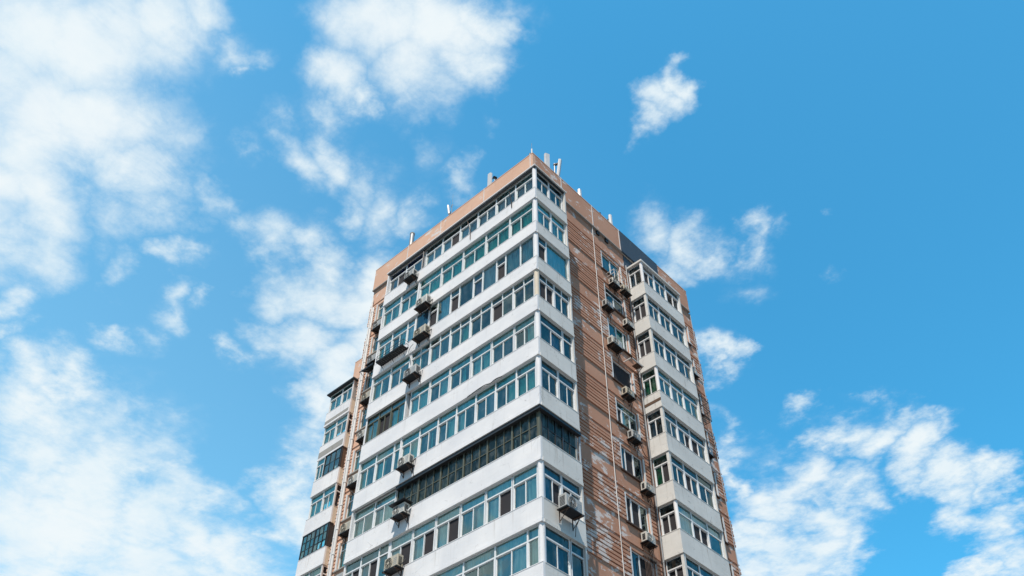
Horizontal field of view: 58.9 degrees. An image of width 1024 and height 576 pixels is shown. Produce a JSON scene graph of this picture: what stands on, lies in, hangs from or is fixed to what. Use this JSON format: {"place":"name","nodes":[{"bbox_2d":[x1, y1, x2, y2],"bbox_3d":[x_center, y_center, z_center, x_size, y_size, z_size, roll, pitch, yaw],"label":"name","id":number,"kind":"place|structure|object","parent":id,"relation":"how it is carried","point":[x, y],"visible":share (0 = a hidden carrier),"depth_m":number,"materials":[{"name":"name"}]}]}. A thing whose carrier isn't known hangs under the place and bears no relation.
{"place":"outdoors","nodes":[
{"label":"outdoors","id":0,"kind":"place"},
{"bbox_2d":[0,0,1023,575],"label":"sky","id":1,"kind":"structure","parent":0,"point":[202,202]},
{"label":"ground","id":2,"kind":"structure","parent":0,"visible":0},
{"bbox_2d":[295,152,741,575],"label":"apartment building","id":3,"kind":"structure","parent":2,"relation":"on","point":[519,291],"depth_m":44.66,"materials":[{"name":"paint"}]},
{"bbox_2d":[333,541,347,573],"bbox_3d":[-7.810,12.811,44.020,1.990,1.610,0.348,-34,-55,28],"label":"window","id":4,"kind":"structure","parent":3,"relation":"in","point":[336,570],"depth_m":44.38,"materials":[{"name":"white plastic"}]},
{"bbox_2d":[338,520,350,543],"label":"air conditioner","id":5,"kind":"object","parent":3,"relation":"attached to","point":[344,530],"visible":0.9,"depth_m":44.73,"materials":[{"name":"white metal"}]},
{"bbox_2d":[341,493,353,522],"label":"window","id":6,"kind":"structure","parent":3,"relation":"in","point":[344,519],"depth_m":46.41,"materials":[{"name":"white plastic"}]},
{"bbox_2d":[345,473,357,494],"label":"air conditioner","id":7,"kind":"object","parent":3,"relation":"attached to","point":[351,483],"visible":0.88,"depth_m":46.74,"materials":[{"name":"white metal"}]},
{"bbox_2d":[348,449,360,475],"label":"window","id":8,"kind":"structure","parent":3,"relation":"in","point":[354,471],"depth_m":48.46,"materials":[{"name":"white plastic"}]},
{"bbox_2d":[355,429,364,445],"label":"air conditioner","id":9,"kind":"object","parent":3,"relation":"attached to","point":[360,438],"visible":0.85,"depth_m":48.69,"materials":[{"name":"white metal"}]},
{"bbox_2d":[355,407,367,432],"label":"window","id":10,"kind":"structure","parent":3,"relation":"in","point":[361,428],"depth_m":50.46,"materials":[{"name":"white plastic"}]},
{"bbox_2d":[359,390,370,410],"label":"air conditioner","id":11,"kind":"object","parent":3,"relation":"attached to","point":[365,397],"visible":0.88,"depth_m":50.74,"materials":[{"name":"white metal"}]},
{"bbox_2d":[359,362,374,380],"bbox_3d":[-8.176,4.732,52.298,1.200,0.641,0.606,-34,-55,28],"label":"window awning","id":12,"kind":"object","parent":3,"relation":"attached to","point":[368,368],"depth_m":52.42,"materials":[{"name":"black metal"}]},
{"bbox_2d":[362,370,372,393],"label":"window","id":13,"kind":"structure","parent":3,"relation":"in","point":[367,389],"depth_m":52.45,"materials":[{"name":"white plastic"}]},
{"bbox_2d":[365,353,375,372],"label":"air conditioner","id":14,"kind":"object","parent":3,"relation":"attached to","point":[371,359],"visible":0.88,"depth_m":52.75,"materials":[{"name":"white metal"}]},
{"bbox_2d":[368,335,378,356],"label":"window","id":15,"kind":"structure","parent":3,"relation":"in","point":[373,352],"depth_m":54.52,"materials":[{"name":"white plastic"}]},
{"bbox_2d":[371,318,381,335],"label":"air conditioner","id":16,"kind":"object","parent":3,"relation":"attached to","point":[376,327],"visible":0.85,"depth_m":54.80,"materials":[{"name":"white metal"}]},
{"bbox_2d":[373,302,383,322],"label":"window","id":17,"kind":"structure","parent":3,"relation":"in","point":[378,318],"depth_m":56.60,"materials":[{"name":"white plastic"}]},
{"bbox_2d":[376,339,408,367],"bbox_3d":[-6.516,3.644,49.230,2.200,0.820,0.420,-34,-55,28],"label":"window rack","id":18,"kind":"object","parent":3,"relation":"attached to","point":[391,355],"depth_m":49.16,"materials":[{"name":"black metal"}]},
{"bbox_2d":[382,553,405,575],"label":"air conditioner","id":19,"kind":"object","parent":3,"relation":"attached to","point":[393,564],"visible":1,"depth_m":38.45,"materials":[{"name":"white metal"}]},
{"bbox_2d":[389,497,412,527],"bbox_3d":[-4.988,10.157,40.198,1.003,1.358,0.580,-34,-55,28],"label":"air conditioner","id":20,"kind":"object","parent":3,"relation":"attached to","point":[400,508],"visible":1,"depth_m":40.32,"materials":[{"name":"white metal"}]},
{"bbox_2d":[395,453,415,477],"bbox_3d":[-4.931,8.394,42.095,0.956,1.278,0.470,-34,-55,28],"label":"air conditioner","id":21,"kind":"object","parent":3,"relation":"attached to","point":[405,463],"visible":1,"depth_m":42.18,"materials":[{"name":"white metal"}]},
{"bbox_2d":[403,268,418,285],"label":"air conditioner","id":22,"kind":"object","parent":3,"relation":"attached to","point":[410,276],"visible":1,"depth_m":52.78,"materials":[{"name":"white metal"}]},
{"bbox_2d":[409,232,414,244],"bbox_3d":[-6.589,-2.676,59.110,0.340,2.620,0.335,-34,-55,28],"label":"roof vent","id":23,"kind":"object","parent":3,"relation":"on","point":[412,236],"visible":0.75,"depth_m":59.58,"materials":[{"name":"grey metal"}]},
{"bbox_2d":[402,364,422,387],"bbox_3d":[-5.088,4.619,46.260,1.095,1.315,0.512,-34,-55,28],"label":"air conditioner","id":24,"kind":"object","parent":3,"relation":"attached to","point":[411,374],"visible":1,"depth_m":46.33,"materials":[{"name":"white metal"}]},
{"bbox_2d":[411,324,431,346],"bbox_3d":[-4.768,2.638,47.920,1.075,1.315,0.512,-34,-55,28],"label":"air conditioner","id":25,"kind":"object","parent":3,"relation":"attached to","point":[421,333],"visible":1,"depth_m":48.00,"materials":[{"name":"white metal"}]},
{"bbox_2d":[414,294,432,315],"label":"air conditioner","id":26,"kind":"object","parent":3,"relation":"attached to","point":[423,303],"visible":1,"depth_m":49.75,"materials":[{"name":"white metal"}]},
{"bbox_2d":[447,200,452,214],"bbox_3d":[-3.949,-4.762,57.778,0.618,3.600,0.178,-34,-55,28],"label":"panel antenna","id":27,"kind":"object","parent":3,"relation":"on","point":[449,211],"visible":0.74,"depth_m":58.11,"materials":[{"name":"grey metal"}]},
{"bbox_2d":[467,376,501,396],"bbox_3d":[-1.270,4.499,41.558,2.205,0.144,0.068,-34,-55,28],"label":"loop cable","id":28,"kind":"object","parent":3,"relation":"attached to","point":[484,385],"visible":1,"depth_m":41.56,"materials":[{"name":"black metal"}]},
{"bbox_2d":[487,172,492,185],"bbox_3d":[-1.337,-6.156,55.792,0.310,2.680,0.310,-34,-55,28],"label":"panel antenna","id":29,"kind":"object","parent":3,"relation":"on","point":[490,179],"visible":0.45,"depth_m":56.23,"materials":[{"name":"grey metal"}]},
{"bbox_2d":[544,153,549,167],"bbox_3d":[2.106,-7.205,54.780,0.360,2.700,0.342,20,-50,-18],"label":"panel antenna","id":30,"kind":"object","parent":3,"relation":"on","point":[547,159],"visible":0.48,"depth_m":55.22,"materials":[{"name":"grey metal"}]},
{"bbox_2d":[553,159,561,176],"bbox_3d":[2.814,-6.854,55.318,0.538,3.000,0.250,-17,-49,16],"label":"panel antenna","id":31,"kind":"object","parent":3,"relation":"on","point":[559,163],"visible":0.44,"depth_m":55.85,"materials":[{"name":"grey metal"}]},
{"bbox_2d":[557,492,584,536],"bbox_3d":[2.277,8.733,34.941,0.552,1.334,1.145,-34,-55,28],"label":"air conditioner","id":32,"kind":"object","parent":3,"relation":"attached to","point":[570,506],"visible":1,"depth_m":34.96,"materials":[{"name":"white metal"}]},
{"bbox_2d":[601,298,614,322],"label":"air conditioner","id":33,"kind":"object","parent":3,"relation":"attached to","point":[607,306],"visible":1,"depth_m":50.16,"materials":[{"name":"white metal"}]},
{"bbox_2d":[607,214,612,224],"bbox_3d":[6.286,-3.824,57.772,0.220,2.400,0.310,29,-53,-24],"label":"panel antenna","id":34,"kind":"object","parent":3,"relation":"on","point":[609,219],"visible":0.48,"depth_m":58.28,"materials":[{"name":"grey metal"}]},
{"bbox_2d":[600,250,622,284],"bbox_3d":[5.858,-1.147,53.826,0.250,1.610,2.000,-34,-55,28],"label":"window","id":35,"kind":"structure","parent":3,"relation":"in","point":[609,262],"depth_m":53.89,"materials":[{"name":"white plastic"}]},
{"bbox_2d":[608,277,620,294],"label":"air conditioner","id":36,"kind":"object","parent":3,"relation":"attached to","point":[614,284],"visible":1,"depth_m":52.37,"materials":[{"name":"white metal"}]},
{"bbox_2d":[606,335,623,356],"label":"air conditioner","id":37,"kind":"object","parent":3,"relation":"attached to","point":[614,344],"visible":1,"depth_m":48.29,"materials":[{"name":"white metal"}]},
{"bbox_2d":[603,283,626,318],"bbox_3d":[5.802,0.821,51.820,0.363,1.590,2.000,-34,-55,28],"label":"window","id":38,"kind":"structure","parent":3,"relation":"in","point":[617,303],"depth_m":52.02,"materials":[{"name":"white plastic"}]},
{"bbox_2d":[606,269,625,285],"bbox_3d":[6.025,-0.424,52.627,0.640,0.779,1.094,-34,-55,28],"label":"unit rack","id":39,"kind":"object","parent":3,"relation":"attached to","point":[618,276],"visible":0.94,"depth_m":52.60,"materials":[{"name":"white metal"}]},
{"bbox_2d":[607,318,632,356],"bbox_3d":[5.779,2.755,49.809,0.389,1.610,2.000,-34,-55,28],"label":"window","id":40,"kind":"structure","parent":3,"relation":"in","point":[616,334],"depth_m":50.19,"materials":[{"name":"white plastic"}]},
{"bbox_2d":[611,356,636,396],"bbox_3d":[5.815,4.661,47.744,0.250,1.590,2.000,-34,-55,28],"label":"window","id":41,"kind":"structure","parent":3,"relation":"in","point":[621,376],"depth_m":47.99,"materials":[{"name":"white plastic"}]},
{"bbox_2d":[620,284,631,301],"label":"air conditioner","id":42,"kind":"object","parent":3,"relation":"attached to","point":[625,291],"visible":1,"depth_m":53.11,"materials":[{"name":"white metal"}]},
{"bbox_2d":[621,386,635,413],"bbox_3d":[5.992,5.727,46.485,0.446,1.221,0.836,-34,-55,28],"label":"air conditioner","id":43,"kind":"object","parent":3,"relation":"attached to","point":[628,394],"visible":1,"depth_m":46.54,"materials":[{"name":"white metal"}]},
{"bbox_2d":[622,318,634,334],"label":"air conditioner","id":44,"kind":"object","parent":3,"relation":"attached to","point":[628,325],"visible":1,"depth_m":50.91,"materials":[{"name":"white metal"}]},
{"bbox_2d":[615,397,642,439],"bbox_3d":[5.757,6.617,45.754,0.370,1.610,2.000,-34,-55,28],"label":"window","id":45,"kind":"structure","parent":3,"relation":"in","point":[621,419],"depth_m":45.87,"materials":[{"name":"white plastic"}]},
{"bbox_2d":[619,442,646,482],"bbox_3d":[5.743,8.558,43.722,0.370,1.590,2.000,-34,-55,28],"label":"window","id":46,"kind":"structure","parent":3,"relation":"in","point":[631,465],"depth_m":43.86,"materials":[{"name":"white plastic"}]},
{"bbox_2d":[623,357,643,373],"bbox_3d":[6.537,4.221,48.713,0.559,0.413,1.050,-34,-55,28],"label":"empty bracket","id":47,"kind":"object","parent":3,"relation":"attached to","point":[637,366],"visible":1,"depth_m":48.93,"materials":[{"name":"white metal"}]},
{"bbox_2d":[627,429,642,457],"bbox_3d":[6.046,7.645,44.583,0.446,1.221,0.836,-34,-55,28],"label":"air conditioner","id":48,"kind":"object","parent":3,"relation":"attached to","point":[634,438],"visible":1,"depth_m":44.65,"materials":[{"name":"white metal"}]},
{"bbox_2d":[624,491,652,534],"bbox_3d":[5.773,10.455,41.676,0.250,1.610,2.000,-34,-55,28],"label":"window","id":49,"kind":"structure","parent":3,"relation":"in","point":[632,508],"depth_m":41.80,"materials":[{"name":"white plastic"}]},
{"bbox_2d":[629,547,657,575],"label":"window","id":50,"kind":"structure","parent":3,"relation":"in","point":[639,568],"depth_m":39.86,"materials":[{"name":"white plastic"}]},
{"bbox_2d":[640,481,655,505],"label":"air conditioner","id":51,"kind":"object","parent":3,"relation":"attached to","point":[647,489],"visible":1,"depth_m":43.02,"materials":[{"name":"white metal"}]},
{"bbox_2d":[640,531,657,563],"bbox_3d":[6.154,11.619,40.634,0.446,1.221,0.836,-34,-55,28],"label":"air conditioner","id":52,"kind":"object","parent":3,"relation":"attached to","point":[648,540],"visible":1,"depth_m":40.69,"materials":[{"name":"white metal"}]},
{"bbox_2d":[642,554,657,575],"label":"window grille","id":53,"kind":"object","parent":3,"relation":"attached to","point":[650,559],"depth_m":40.05,"materials":[{"name":"metal"}]},
{"bbox_2d":[685,327,691,345],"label":"window","id":54,"kind":"structure","parent":3,"relation":"in","point":[689,343],"depth_m":57.55,"materials":[{"name":"white plastic"}]},
{"bbox_2d":[692,367,698,382],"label":"air conditioner","id":55,"kind":"object","parent":3,"relation":"attached to","point":[695,373],"visible":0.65,"depth_m":54.47,"materials":[{"name":"white metal"}]},
{"bbox_2d":[698,394,704,416],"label":"window","id":56,"kind":"structure","parent":3,"relation":"in","point":[699,394],"depth_m":53.55,"materials":[{"name":"white plastic"}]},
{"bbox_2d":[698,394,711,424],"bbox_3d":[10.815,6.942,52.487,0.571,1.408,1.514,-34,-55,28],"label":"window cage","id":57,"kind":"object","parent":3,"relation":"attached to","point":[707,412],"depth_m":52.46,"materials":[{"name":"black metal"}]},
{"bbox_2d":[707,445,714,464],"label":"air conditioner","id":58,"kind":"object","parent":3,"relation":"attached to","point":[710,453],"visible":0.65,"depth_m":50.32,"materials":[{"name":"grey metal"}]},
{"bbox_2d":[713,473,720,498],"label":"window","id":59,"kind":"structure","parent":3,"relation":"in","point":[717,495],"depth_m":49.44,"materials":[{"name":"white plastic"}]},
{"bbox_2d":[721,517,729,544],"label":"window","id":60,"kind":"structure","parent":3,"relation":"in","point":[726,542],"depth_m":47.43,"materials":[{"name":"white plastic"}]}
]}

